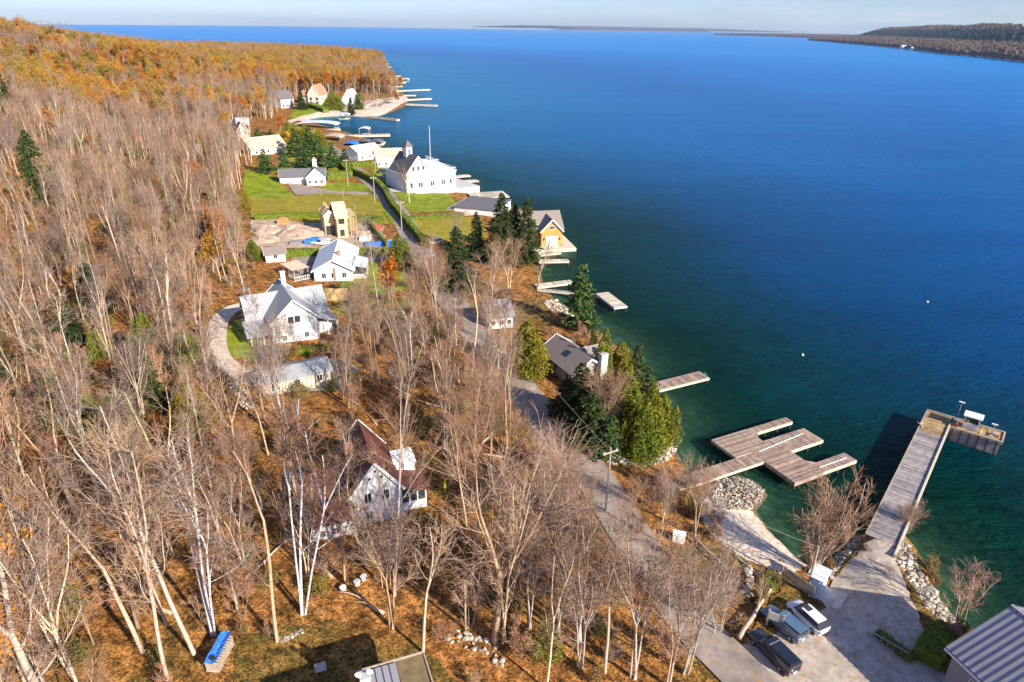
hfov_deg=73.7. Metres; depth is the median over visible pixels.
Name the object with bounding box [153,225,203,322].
bare tree
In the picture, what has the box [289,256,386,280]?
bungalow driveway
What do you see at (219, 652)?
woodpile
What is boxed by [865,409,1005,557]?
pier
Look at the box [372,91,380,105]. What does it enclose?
birch tree
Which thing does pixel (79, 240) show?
bare tree
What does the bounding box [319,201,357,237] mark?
unfinished house
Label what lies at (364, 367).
sapling
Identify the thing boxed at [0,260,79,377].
bare tree
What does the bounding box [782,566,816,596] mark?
picket fence
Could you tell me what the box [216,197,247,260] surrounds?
bare tree
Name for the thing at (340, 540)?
bare tree
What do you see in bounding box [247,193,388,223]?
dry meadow
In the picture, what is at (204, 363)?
bare shrub
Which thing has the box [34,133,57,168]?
bare tree
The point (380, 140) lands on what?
boat shelter
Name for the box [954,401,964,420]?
lamp post
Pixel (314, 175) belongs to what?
gable cottage
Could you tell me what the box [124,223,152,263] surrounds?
bare tree
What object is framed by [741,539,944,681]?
gravel lot
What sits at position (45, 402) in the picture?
cedar tree
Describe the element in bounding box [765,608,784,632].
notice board
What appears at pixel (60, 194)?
bare tree
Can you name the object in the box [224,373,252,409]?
driveway boulders
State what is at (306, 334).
window
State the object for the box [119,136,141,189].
bare tree
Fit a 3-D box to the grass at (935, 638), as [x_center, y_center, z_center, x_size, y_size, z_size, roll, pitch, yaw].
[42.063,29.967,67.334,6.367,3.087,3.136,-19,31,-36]
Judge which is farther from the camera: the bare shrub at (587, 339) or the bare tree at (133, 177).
the bare tree at (133, 177)
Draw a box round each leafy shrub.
[4,520,26,554]
[21,365,39,382]
[26,339,49,358]
[39,634,98,674]
[61,348,79,364]
[143,646,168,666]
[232,550,254,569]
[257,564,280,590]
[290,381,308,398]
[303,568,331,599]
[322,377,335,392]
[347,371,360,384]
[359,545,379,567]
[360,350,372,364]
[373,313,387,331]
[386,315,402,332]
[407,344,421,356]
[412,414,439,439]
[419,323,438,343]
[423,529,450,558]
[426,362,444,380]
[450,434,477,455]
[456,400,472,415]
[457,340,468,351]
[486,415,507,434]
[490,407,511,428]
[520,614,566,665]
[536,497,557,517]
[582,612,606,639]
[602,578,629,607]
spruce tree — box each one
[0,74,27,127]
[0,339,24,380]
[14,129,71,217]
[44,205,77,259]
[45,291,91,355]
[71,260,120,321]
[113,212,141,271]
[121,345,174,415]
[194,215,223,258]
[294,91,310,109]
[346,97,356,114]
[464,212,487,263]
[480,192,526,268]
[504,204,528,260]
[514,195,545,265]
[545,377,572,420]
[546,362,609,439]
[556,390,623,464]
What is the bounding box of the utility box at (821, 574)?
[807,563,832,592]
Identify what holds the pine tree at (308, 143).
on the village green
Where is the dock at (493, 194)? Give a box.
[467,191,508,198]
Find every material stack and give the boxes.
[289,240,302,244]
[375,224,381,229]
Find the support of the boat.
on the bay beach at (385, 106)
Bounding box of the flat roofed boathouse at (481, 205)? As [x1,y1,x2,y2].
[446,196,511,216]
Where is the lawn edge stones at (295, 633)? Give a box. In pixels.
[278,628,303,642]
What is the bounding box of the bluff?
[808,23,1023,62]
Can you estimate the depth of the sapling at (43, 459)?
82.48 m
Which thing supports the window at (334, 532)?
in the farmhouse
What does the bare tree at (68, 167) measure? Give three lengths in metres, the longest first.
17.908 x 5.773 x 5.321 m
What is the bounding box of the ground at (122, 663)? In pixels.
[0,41,997,681]
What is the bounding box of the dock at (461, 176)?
[455,174,470,179]
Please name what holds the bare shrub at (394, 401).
on the ground at (122, 663)
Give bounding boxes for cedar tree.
[5,173,26,198]
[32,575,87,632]
[36,366,70,430]
[49,135,64,152]
[55,382,95,436]
[69,135,84,148]
[70,154,82,171]
[81,197,100,216]
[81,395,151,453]
[82,328,114,363]
[94,136,107,152]
[112,186,120,199]
[113,191,131,206]
[116,161,134,180]
[127,312,166,367]
[128,141,144,156]
[144,157,155,169]
[161,382,221,436]
[166,330,209,374]
[171,159,185,177]
[207,176,223,193]
[210,164,224,179]
[228,208,244,232]
[234,188,251,211]
[245,239,262,260]
[280,121,296,137]
[295,124,309,143]
[310,130,328,147]
[322,92,346,109]
[353,91,363,109]
[384,234,415,270]
[504,320,554,383]
[588,328,598,345]
[593,328,616,386]
[603,366,645,421]
[612,341,634,383]
[615,408,645,460]
[621,408,662,468]
[638,385,667,459]
[654,394,685,449]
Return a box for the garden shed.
[261,245,286,262]
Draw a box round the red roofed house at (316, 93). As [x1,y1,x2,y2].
[302,83,326,104]
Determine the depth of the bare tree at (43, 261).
110.26 m
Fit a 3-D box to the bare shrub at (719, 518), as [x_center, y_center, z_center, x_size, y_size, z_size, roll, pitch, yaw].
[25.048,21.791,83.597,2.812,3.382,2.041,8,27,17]
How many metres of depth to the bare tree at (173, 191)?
191.85 m
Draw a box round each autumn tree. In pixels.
[12,177,33,218]
[36,106,55,128]
[57,104,68,132]
[82,134,95,160]
[132,193,145,218]
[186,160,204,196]
[192,130,203,156]
[197,204,228,262]
[197,226,223,281]
[375,252,402,313]
[440,342,462,393]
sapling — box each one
[16,389,32,430]
[24,330,40,373]
[29,388,55,436]
[33,302,46,336]
[36,285,55,317]
[37,442,53,480]
[43,576,78,628]
[54,460,86,506]
[59,580,96,643]
[66,254,89,272]
[80,308,95,328]
[85,489,112,528]
[90,287,110,317]
[96,404,118,439]
[101,274,122,312]
[103,481,127,536]
[112,365,136,396]
[120,238,137,272]
[131,285,151,326]
[133,299,143,315]
[136,257,157,293]
[142,278,159,299]
[143,353,167,389]
[144,340,167,387]
[163,350,173,377]
[177,370,198,412]
[181,593,207,631]
[182,279,196,322]
[186,535,226,595]
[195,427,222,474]
[197,293,210,318]
[201,276,214,303]
[222,559,258,620]
[235,234,248,262]
[275,312,294,346]
[341,371,353,404]
[345,382,361,410]
[353,312,377,350]
[353,366,366,397]
[354,345,362,376]
[361,349,377,382]
[364,307,380,346]
[367,522,403,587]
[379,297,398,333]
[399,308,417,332]
[402,321,417,352]
[410,268,425,304]
[413,527,430,568]
[426,522,455,574]
[427,277,441,303]
[432,354,457,396]
[445,314,462,352]
[449,560,492,627]
[462,353,472,381]
[462,357,476,386]
[462,362,475,403]
[491,366,504,394]
[491,468,525,528]
[495,448,517,480]
[508,406,520,437]
[542,482,564,536]
[557,442,567,463]
[696,567,745,633]
[743,562,787,607]
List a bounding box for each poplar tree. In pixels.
[4,66,17,106]
[11,63,25,83]
[15,69,24,87]
[23,71,39,98]
[32,79,45,95]
[57,82,70,98]
[62,83,80,115]
[69,83,88,127]
[87,94,102,125]
[134,99,147,129]
[149,92,160,122]
[151,95,169,124]
[219,108,230,121]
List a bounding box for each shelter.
[295,120,339,129]
[325,133,344,141]
[342,140,358,145]
[358,139,371,142]
[359,126,370,137]
[370,138,383,145]
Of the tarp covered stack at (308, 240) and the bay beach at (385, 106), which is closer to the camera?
the tarp covered stack at (308, 240)
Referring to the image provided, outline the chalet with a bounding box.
[341,88,361,105]
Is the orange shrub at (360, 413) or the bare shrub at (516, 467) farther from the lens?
the orange shrub at (360, 413)
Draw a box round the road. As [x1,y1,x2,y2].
[326,143,778,681]
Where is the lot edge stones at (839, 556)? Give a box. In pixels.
[828,531,865,578]
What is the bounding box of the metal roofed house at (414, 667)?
[355,651,432,681]
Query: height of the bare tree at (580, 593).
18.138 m
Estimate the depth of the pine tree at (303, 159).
269.13 m
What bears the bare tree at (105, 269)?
on the ground at (122, 663)
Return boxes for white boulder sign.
[673,529,685,543]
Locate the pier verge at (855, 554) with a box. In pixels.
[834,537,870,576]
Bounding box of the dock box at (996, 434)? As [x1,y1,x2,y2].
[993,431,999,437]
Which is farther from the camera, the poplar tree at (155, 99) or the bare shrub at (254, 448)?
the poplar tree at (155, 99)
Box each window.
[294,315,300,322]
[304,331,309,337]
[316,373,322,381]
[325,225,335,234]
[332,526,339,534]
[338,218,344,224]
[340,229,344,236]
[363,492,371,503]
[365,510,373,521]
[381,488,389,499]
[965,417,978,424]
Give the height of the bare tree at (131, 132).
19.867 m
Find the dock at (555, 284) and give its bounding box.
[534,280,571,289]
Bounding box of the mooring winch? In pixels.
[952,420,958,427]
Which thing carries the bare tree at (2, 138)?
on the ground at (122, 663)
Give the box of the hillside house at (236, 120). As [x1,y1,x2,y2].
[231,117,248,139]
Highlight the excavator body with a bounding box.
[277,217,288,224]
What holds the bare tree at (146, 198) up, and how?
on the ground at (122, 663)
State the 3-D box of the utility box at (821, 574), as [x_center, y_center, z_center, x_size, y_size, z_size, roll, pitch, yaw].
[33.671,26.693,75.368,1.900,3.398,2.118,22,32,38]
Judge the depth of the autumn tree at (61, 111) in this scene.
283.87 m
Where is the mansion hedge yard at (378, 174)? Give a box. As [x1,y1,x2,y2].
[369,167,385,181]
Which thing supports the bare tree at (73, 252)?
on the ground at (122, 663)
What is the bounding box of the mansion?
[384,140,479,193]
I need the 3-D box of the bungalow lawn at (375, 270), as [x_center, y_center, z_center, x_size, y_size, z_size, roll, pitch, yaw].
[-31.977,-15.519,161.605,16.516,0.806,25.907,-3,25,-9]
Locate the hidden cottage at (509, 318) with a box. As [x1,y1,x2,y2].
[477,298,513,328]
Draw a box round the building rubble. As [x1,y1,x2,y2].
[255,221,384,247]
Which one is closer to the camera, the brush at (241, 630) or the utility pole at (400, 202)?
the brush at (241, 630)
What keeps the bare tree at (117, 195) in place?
on the ground at (122, 663)
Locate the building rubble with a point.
(316, 225)
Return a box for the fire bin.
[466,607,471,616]
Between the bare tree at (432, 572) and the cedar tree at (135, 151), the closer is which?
the bare tree at (432, 572)
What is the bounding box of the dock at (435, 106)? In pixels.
[406,104,437,107]
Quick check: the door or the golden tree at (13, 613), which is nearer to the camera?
the golden tree at (13, 613)
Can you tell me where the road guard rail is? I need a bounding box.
[868,630,907,652]
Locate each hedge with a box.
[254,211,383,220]
[261,247,387,258]
[276,342,331,355]
[307,102,328,112]
[326,170,347,179]
[333,156,377,167]
[338,160,352,176]
[338,296,409,307]
[344,165,428,247]
[366,217,387,247]
[409,213,464,219]
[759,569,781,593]
[873,626,915,662]
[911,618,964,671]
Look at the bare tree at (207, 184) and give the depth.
188.25 m
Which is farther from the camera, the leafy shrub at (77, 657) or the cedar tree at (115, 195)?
the cedar tree at (115, 195)
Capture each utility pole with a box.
[398,200,403,230]
[603,447,617,510]
[807,546,818,587]
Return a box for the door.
[811,579,819,591]
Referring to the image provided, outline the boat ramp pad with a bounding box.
[808,586,847,607]
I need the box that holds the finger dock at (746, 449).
[672,417,856,490]
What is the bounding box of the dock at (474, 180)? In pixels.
[464,179,478,183]
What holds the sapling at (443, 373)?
on the ground at (122, 663)
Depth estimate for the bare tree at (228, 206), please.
167.16 m
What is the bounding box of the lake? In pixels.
[37,24,1023,612]
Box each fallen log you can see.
[98,557,168,588]
[118,587,172,614]
[245,537,290,578]
[246,480,262,511]
[287,544,333,578]
[344,591,384,614]
[352,399,377,424]
[418,400,448,407]
[441,521,467,562]
[451,446,507,458]
[492,539,541,575]
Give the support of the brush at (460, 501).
on the ground at (122, 663)
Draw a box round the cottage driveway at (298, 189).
[287,183,369,194]
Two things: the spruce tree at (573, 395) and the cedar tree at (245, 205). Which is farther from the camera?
the cedar tree at (245, 205)
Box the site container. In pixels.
[359,235,370,240]
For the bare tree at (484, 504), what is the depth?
67.99 m
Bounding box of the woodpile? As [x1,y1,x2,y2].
[203,631,234,672]
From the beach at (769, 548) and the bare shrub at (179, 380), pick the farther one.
the bare shrub at (179, 380)
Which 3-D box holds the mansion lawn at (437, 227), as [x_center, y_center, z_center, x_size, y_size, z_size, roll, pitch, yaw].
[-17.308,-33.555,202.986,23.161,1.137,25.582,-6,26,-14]
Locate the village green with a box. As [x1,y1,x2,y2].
[249,124,342,174]
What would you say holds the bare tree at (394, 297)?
on the ground at (122, 663)
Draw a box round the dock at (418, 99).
[403,98,431,100]
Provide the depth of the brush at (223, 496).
81.52 m
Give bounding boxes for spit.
[714,33,855,37]
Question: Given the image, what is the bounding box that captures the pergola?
[280,260,309,280]
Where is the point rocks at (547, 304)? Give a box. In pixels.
[544,299,574,320]
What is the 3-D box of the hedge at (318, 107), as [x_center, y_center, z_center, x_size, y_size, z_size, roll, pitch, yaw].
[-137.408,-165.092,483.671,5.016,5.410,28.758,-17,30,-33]
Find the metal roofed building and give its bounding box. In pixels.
[943,604,1023,681]
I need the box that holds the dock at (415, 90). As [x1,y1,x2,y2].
[398,89,430,91]
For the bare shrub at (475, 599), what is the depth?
69.68 m
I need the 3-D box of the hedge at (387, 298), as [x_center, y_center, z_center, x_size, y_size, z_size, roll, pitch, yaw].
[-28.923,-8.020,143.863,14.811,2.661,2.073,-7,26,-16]
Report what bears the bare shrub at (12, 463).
on the ground at (122, 663)
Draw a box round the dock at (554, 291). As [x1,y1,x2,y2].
[538,288,599,299]
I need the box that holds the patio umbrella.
[443,477,446,493]
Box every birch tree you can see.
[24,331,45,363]
[47,281,74,373]
[49,147,72,203]
[128,402,270,636]
[194,196,206,213]
[198,180,213,210]
[234,140,241,180]
[248,365,377,615]
[361,91,371,111]
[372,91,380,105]
[395,306,418,384]
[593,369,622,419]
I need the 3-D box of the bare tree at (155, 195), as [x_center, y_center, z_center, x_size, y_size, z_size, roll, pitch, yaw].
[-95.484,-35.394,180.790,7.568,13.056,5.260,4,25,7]
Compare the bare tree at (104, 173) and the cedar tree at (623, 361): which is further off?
the bare tree at (104, 173)
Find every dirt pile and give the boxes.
[247,234,279,242]
[250,225,283,234]
[276,224,324,239]
[348,230,376,238]
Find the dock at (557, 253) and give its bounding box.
[538,251,560,258]
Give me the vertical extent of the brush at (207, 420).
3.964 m
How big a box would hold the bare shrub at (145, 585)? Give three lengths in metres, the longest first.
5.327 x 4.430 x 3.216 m
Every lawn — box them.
[226,319,269,361]
[232,620,453,681]
[243,170,388,219]
[288,108,318,117]
[331,297,414,318]
[339,261,412,294]
[393,192,454,212]
[414,217,486,239]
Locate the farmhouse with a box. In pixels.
[293,419,430,540]
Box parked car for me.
[376,168,384,172]
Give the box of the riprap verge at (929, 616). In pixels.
[894,541,937,625]
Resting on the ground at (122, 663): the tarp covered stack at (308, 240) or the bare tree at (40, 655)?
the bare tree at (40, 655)
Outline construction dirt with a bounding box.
[250,219,384,247]
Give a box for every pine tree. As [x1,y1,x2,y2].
[253,128,263,136]
[253,149,277,172]
[275,150,292,170]
[284,128,306,156]
[292,145,312,167]
[301,125,322,152]
[307,137,337,169]
[325,142,340,166]
[337,149,352,164]
[555,264,601,328]
[586,313,602,336]
[594,415,626,460]
[629,343,647,387]
[638,365,660,407]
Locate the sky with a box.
[0,0,1023,33]
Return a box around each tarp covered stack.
[304,238,313,243]
[365,241,391,246]
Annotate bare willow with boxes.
[786,465,886,571]
[896,497,932,533]
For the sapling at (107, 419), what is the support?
on the ground at (122, 663)
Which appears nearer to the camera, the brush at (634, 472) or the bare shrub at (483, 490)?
the bare shrub at (483, 490)
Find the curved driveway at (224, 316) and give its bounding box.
[206,303,254,384]
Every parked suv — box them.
[429,237,442,244]
[786,599,830,635]
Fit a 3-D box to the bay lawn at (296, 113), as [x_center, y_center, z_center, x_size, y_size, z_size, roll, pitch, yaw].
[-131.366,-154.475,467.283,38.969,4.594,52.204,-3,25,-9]
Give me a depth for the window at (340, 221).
185.74 m
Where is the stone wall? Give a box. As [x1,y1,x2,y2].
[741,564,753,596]
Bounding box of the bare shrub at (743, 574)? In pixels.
[678,538,756,605]
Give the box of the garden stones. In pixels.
[443,630,504,666]
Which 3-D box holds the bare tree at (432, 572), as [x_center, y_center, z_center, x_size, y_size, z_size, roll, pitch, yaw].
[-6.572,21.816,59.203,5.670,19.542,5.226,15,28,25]
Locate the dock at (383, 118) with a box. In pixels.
[366,116,399,121]
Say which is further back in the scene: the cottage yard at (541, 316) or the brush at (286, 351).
the cottage yard at (541, 316)
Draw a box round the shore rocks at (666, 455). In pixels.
[606,443,676,466]
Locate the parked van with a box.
[311,238,332,244]
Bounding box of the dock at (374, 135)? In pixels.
[344,133,389,136]
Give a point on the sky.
(794, 16)
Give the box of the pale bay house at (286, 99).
[272,90,293,107]
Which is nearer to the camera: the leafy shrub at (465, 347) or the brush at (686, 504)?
the brush at (686, 504)
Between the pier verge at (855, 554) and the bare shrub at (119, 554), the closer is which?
the bare shrub at (119, 554)
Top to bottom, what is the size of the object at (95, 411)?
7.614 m
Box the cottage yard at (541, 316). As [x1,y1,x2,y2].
[511,299,563,327]
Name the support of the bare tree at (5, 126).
on the ground at (122, 663)
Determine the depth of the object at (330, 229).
188.52 m
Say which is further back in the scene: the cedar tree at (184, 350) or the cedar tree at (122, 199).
the cedar tree at (122, 199)
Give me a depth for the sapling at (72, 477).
78.36 m
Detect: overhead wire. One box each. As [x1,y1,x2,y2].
[402,205,609,450]
[612,452,816,546]
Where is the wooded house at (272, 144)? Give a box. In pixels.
[240,134,285,154]
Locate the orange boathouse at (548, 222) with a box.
[515,210,575,255]
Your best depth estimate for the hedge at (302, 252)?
171.99 m
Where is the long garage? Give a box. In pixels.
[253,355,332,394]
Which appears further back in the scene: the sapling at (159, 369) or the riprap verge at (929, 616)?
the sapling at (159, 369)
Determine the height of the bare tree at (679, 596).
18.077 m
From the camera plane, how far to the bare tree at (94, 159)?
187.71 m
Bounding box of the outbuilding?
[372,147,401,166]
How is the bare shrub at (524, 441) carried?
on the ground at (122, 663)
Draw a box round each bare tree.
[0,114,20,174]
[0,127,13,172]
[0,130,14,172]
[0,149,12,172]
[0,149,17,212]
[0,161,28,224]
[0,181,18,233]
[0,193,12,251]
[0,194,15,267]
[0,211,37,294]
[0,216,11,240]
[0,231,12,277]
[0,236,35,315]
[0,238,51,350]
[0,244,20,336]
[0,246,28,319]
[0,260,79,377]
[0,280,27,358]
[0,293,45,401]
[0,314,31,408]
[0,342,100,513]
[0,357,28,444]
[0,377,47,489]
[0,397,21,511]
[0,444,108,681]
[0,518,58,648]
[0,545,61,681]
[0,583,58,681]
[0,627,29,681]
[5,131,27,192]
[5,200,26,254]
[9,192,34,270]
[10,172,39,237]
[12,121,46,168]
[12,332,101,455]
[15,185,41,248]
[15,253,53,296]
[20,231,65,305]
[24,362,202,655]
[25,153,65,213]
[25,316,74,420]
[28,218,71,284]
[29,195,67,258]
[29,232,66,315]
[32,349,112,497]
[33,170,58,206]
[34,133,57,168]
[37,142,73,193]
[38,162,65,210]
[38,446,100,549]
[41,190,82,269]
[44,166,66,222]
[45,472,157,628]
[46,198,94,292]
[49,149,69,214]
[50,160,91,242]
[53,147,74,206]
[55,167,85,241]
[56,217,89,286]
[58,179,91,266]
[58,224,85,273]
[58,232,77,287]
[64,164,86,225]
[64,409,162,534]
[65,247,113,371]
[65,252,86,323]
[66,636,118,681]
[69,151,92,196]
[71,151,113,207]
[72,168,93,217]
[73,200,100,260]
[75,140,96,196]
[75,455,168,626]
[81,138,101,176]
[81,138,106,207]
[82,141,104,177]
[82,311,116,395]
[83,189,113,249]
[87,239,140,328]
[88,178,132,275]
[88,237,120,341]
[88,259,114,359]
[88,386,146,463]
[89,164,120,236]
[90,314,167,418]
[92,153,116,221]
[94,112,117,178]
[95,154,131,213]
[95,195,128,253]
[97,158,133,211]
[97,176,137,224]
[97,356,203,513]
[100,410,151,479]
[103,146,133,194]
[103,148,121,184]
[105,193,137,298]
[105,235,133,288]
[112,463,183,555]
[114,152,132,195]
[114,229,145,314]
[117,192,142,247]
[118,159,155,216]
[118,200,129,224]
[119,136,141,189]
[119,196,157,259]
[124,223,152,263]
[125,162,141,194]
[125,231,171,327]
[126,128,148,177]
[126,181,168,247]
[127,228,170,346]
[129,211,158,266]
[131,179,166,240]
[132,146,150,185]
[132,232,198,332]
[134,162,159,212]
[137,159,151,187]
[138,156,155,192]
[142,185,163,229]
[143,206,175,271]
[146,244,169,296]
[147,174,166,210]
[147,231,173,314]
[148,145,172,220]
[148,194,164,250]
[148,317,186,374]
[149,303,192,374]
[151,161,179,196]
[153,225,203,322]
[154,231,182,346]
[155,146,198,222]
[155,156,177,186]
[155,162,172,188]
[157,441,249,609]
[159,190,178,229]
[161,179,182,215]
[162,145,193,209]
[162,231,193,286]
[163,196,194,261]
[164,282,233,392]
[167,355,224,481]
[168,213,194,286]
[171,362,213,451]
[172,129,193,175]
[172,220,198,301]
[173,356,245,526]
[174,159,192,200]
[174,185,201,244]
[177,178,189,221]
[180,210,201,292]
[181,152,199,221]
[181,161,206,197]
[183,254,223,335]
[184,140,192,187]
[186,208,213,237]
[187,437,264,566]
[190,204,234,273]
[190,333,234,420]
[193,173,206,207]
[193,341,270,455]
[196,162,216,206]
[201,155,218,201]
[201,157,225,204]
[204,197,227,276]
[205,145,231,210]
[205,155,221,206]
[206,134,238,190]
[215,180,243,224]
[215,195,235,249]
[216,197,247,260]
[217,177,243,232]
[217,221,244,290]
[219,153,234,186]
[220,146,236,187]
[220,209,241,257]
[222,166,234,186]
[224,427,256,492]
[225,190,241,232]
[226,131,240,188]
[229,355,268,454]
[234,311,287,428]
[239,331,294,439]
[246,305,294,421]
[256,442,333,576]
[320,459,377,580]
[321,311,361,400]
[322,295,359,407]
[324,490,431,629]
[331,405,367,563]
[335,262,379,350]
[335,281,359,340]
[344,211,390,302]
[346,284,379,382]
[350,344,458,596]
[360,277,420,397]
[363,295,389,349]
[372,303,432,415]
[381,274,413,348]
[393,157,418,202]
[396,418,623,644]
[397,253,426,338]
[398,234,450,320]
[400,265,420,316]
[400,290,432,354]
[403,235,455,349]
[404,505,470,652]
[412,317,474,451]
[423,250,448,300]
[424,279,468,347]
[424,279,476,382]
[425,232,439,306]
[426,400,478,525]
[432,349,512,508]
[437,300,470,413]
[445,207,467,245]
[452,259,488,372]
[452,361,515,471]
[463,340,510,453]
[465,448,519,576]
[466,281,503,341]
[466,321,508,407]
[470,228,512,294]
[473,287,529,391]
[475,299,531,382]
[481,301,530,458]
[481,499,558,628]
[485,232,535,297]
[490,382,538,479]
[493,332,523,423]
[494,446,615,631]
[497,450,547,595]
[519,409,570,496]
[521,529,590,681]
[526,470,646,644]
[527,504,649,667]
[528,417,577,540]
[534,229,558,309]
[555,432,592,537]
[577,364,638,418]
[578,475,604,573]
[582,521,709,679]
[590,494,646,673]
[606,472,661,555]
[642,523,720,681]
[652,462,680,540]
[652,510,761,674]
[675,453,730,536]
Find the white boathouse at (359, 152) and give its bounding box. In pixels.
[345,142,379,160]
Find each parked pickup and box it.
[746,627,802,677]
[760,604,809,644]
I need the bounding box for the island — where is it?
[476,25,789,31]
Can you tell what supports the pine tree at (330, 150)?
on the village green
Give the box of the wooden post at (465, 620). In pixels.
[463,573,466,630]
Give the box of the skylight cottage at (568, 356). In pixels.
[543,334,615,387]
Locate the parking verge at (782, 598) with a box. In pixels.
[754,583,825,634]
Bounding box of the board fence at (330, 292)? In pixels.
[324,288,347,300]
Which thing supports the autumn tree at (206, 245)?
on the ground at (122, 663)
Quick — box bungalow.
[311,239,367,280]
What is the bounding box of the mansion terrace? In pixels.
[388,188,455,193]
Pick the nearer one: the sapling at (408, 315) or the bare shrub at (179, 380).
the bare shrub at (179, 380)
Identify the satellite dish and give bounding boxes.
[355,672,361,677]
[366,669,373,674]
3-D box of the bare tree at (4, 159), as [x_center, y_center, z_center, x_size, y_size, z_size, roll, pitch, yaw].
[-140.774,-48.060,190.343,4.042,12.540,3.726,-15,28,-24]
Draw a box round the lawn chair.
[314,661,326,675]
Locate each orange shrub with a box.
[0,399,26,429]
[26,437,50,462]
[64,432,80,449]
[94,356,114,374]
[144,406,172,434]
[194,380,210,393]
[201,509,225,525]
[261,464,288,495]
[347,403,370,423]
[377,336,395,355]
[451,441,471,467]
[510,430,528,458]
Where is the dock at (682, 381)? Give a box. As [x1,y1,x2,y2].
[643,371,709,395]
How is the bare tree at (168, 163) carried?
on the ground at (122, 663)
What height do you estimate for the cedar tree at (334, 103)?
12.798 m
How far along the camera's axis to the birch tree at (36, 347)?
94.28 m
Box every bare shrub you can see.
[0,451,21,483]
[13,475,43,501]
[16,385,36,413]
[22,528,51,550]
[25,509,44,530]
[30,481,60,515]
[34,425,62,458]
[37,331,65,355]
[62,472,78,493]
[72,344,88,361]
[79,456,101,471]
[91,579,128,609]
[96,387,108,398]
[103,539,131,576]
[120,573,159,616]
[138,402,148,413]
[150,325,163,336]
[150,662,173,681]
[152,433,170,449]
[156,355,169,369]
[177,373,192,399]
[177,432,194,449]
[195,350,216,381]
[211,428,244,459]
[224,425,241,443]
[234,533,258,553]
[243,503,251,518]
[244,440,258,455]
[262,617,276,638]
[272,427,293,458]
[288,402,301,421]
[311,545,333,579]
[328,338,338,356]
[332,417,340,428]
[336,377,352,393]
[375,398,393,424]
[376,377,396,396]
[386,397,397,406]
[389,368,404,387]
[399,302,409,313]
[422,348,435,368]
[431,384,457,410]
[432,614,457,642]
[446,414,471,442]
[462,521,480,546]
[466,585,477,605]
[472,479,501,511]
[501,560,515,585]
[508,458,523,477]
[518,438,542,463]
[526,557,555,595]
[529,626,540,641]
[549,329,558,337]
[552,309,564,321]
[574,330,582,341]
[577,322,586,336]
[584,330,598,345]
[601,637,625,662]
[610,620,621,637]
[634,565,653,591]
[642,482,661,505]
[645,491,654,506]
[652,619,677,661]
[656,462,676,490]
[659,620,675,633]
[666,485,678,495]
[667,468,678,486]
[675,467,687,486]
[678,538,756,605]
[704,503,721,525]
[705,520,724,540]
[706,509,725,526]
[802,552,814,570]
[945,612,964,637]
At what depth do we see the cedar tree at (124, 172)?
226.76 m
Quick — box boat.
[338,112,350,120]
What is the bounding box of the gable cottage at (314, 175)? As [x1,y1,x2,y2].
[278,157,325,185]
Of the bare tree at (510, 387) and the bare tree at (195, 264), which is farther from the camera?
the bare tree at (195, 264)
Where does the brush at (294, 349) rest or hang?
on the ground at (122, 663)
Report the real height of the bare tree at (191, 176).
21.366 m
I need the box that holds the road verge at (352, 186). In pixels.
[321,182,397,226]
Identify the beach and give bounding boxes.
[288,96,407,122]
[700,495,806,572]
[812,40,1022,61]
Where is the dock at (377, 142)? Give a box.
[361,141,384,145]
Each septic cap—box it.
[339,584,345,591]
[353,578,359,586]
[360,573,366,580]
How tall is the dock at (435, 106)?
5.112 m
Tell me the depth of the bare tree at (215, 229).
151.14 m
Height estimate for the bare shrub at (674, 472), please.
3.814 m
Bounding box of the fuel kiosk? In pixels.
[962,410,984,430]
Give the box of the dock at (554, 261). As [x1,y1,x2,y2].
[538,259,568,268]
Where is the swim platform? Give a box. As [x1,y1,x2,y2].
[596,292,626,312]
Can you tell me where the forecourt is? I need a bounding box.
[247,358,357,390]
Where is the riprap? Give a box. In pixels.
[894,540,955,622]
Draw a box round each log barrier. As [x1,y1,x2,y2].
[692,535,753,596]
[733,552,758,577]
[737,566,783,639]
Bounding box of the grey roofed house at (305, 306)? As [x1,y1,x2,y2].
[239,270,337,343]
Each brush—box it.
[31,644,48,660]
[59,508,73,527]
[63,342,78,354]
[73,529,87,549]
[129,631,150,655]
[155,578,167,589]
[163,504,177,520]
[199,410,214,430]
[214,487,232,505]
[234,622,250,640]
[267,420,278,432]
[267,509,281,529]
[280,346,292,357]
[283,354,290,362]
[289,343,299,356]
[308,346,320,357]
[315,342,325,353]
[399,530,414,548]
[414,402,425,415]
[430,411,445,429]
[432,510,443,524]
[436,567,452,592]
[455,493,468,509]
[456,504,470,524]
[458,288,467,299]
[485,454,497,470]
[503,590,526,618]
[586,664,606,681]
[587,580,605,606]
[628,464,641,479]
[635,462,643,476]
[635,522,643,532]
[639,513,650,523]
[645,473,653,484]
[648,474,657,484]
[664,539,675,556]
[676,496,688,508]
[677,492,693,513]
[684,475,692,489]
[690,499,706,518]
[691,505,704,521]
[752,575,771,600]
[771,572,785,588]
[824,555,834,569]
[924,552,943,575]
[924,562,937,581]
[932,573,941,588]
[951,613,973,633]
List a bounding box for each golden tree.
[0,501,32,681]
[283,129,290,142]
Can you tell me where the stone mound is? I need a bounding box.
[710,476,764,510]

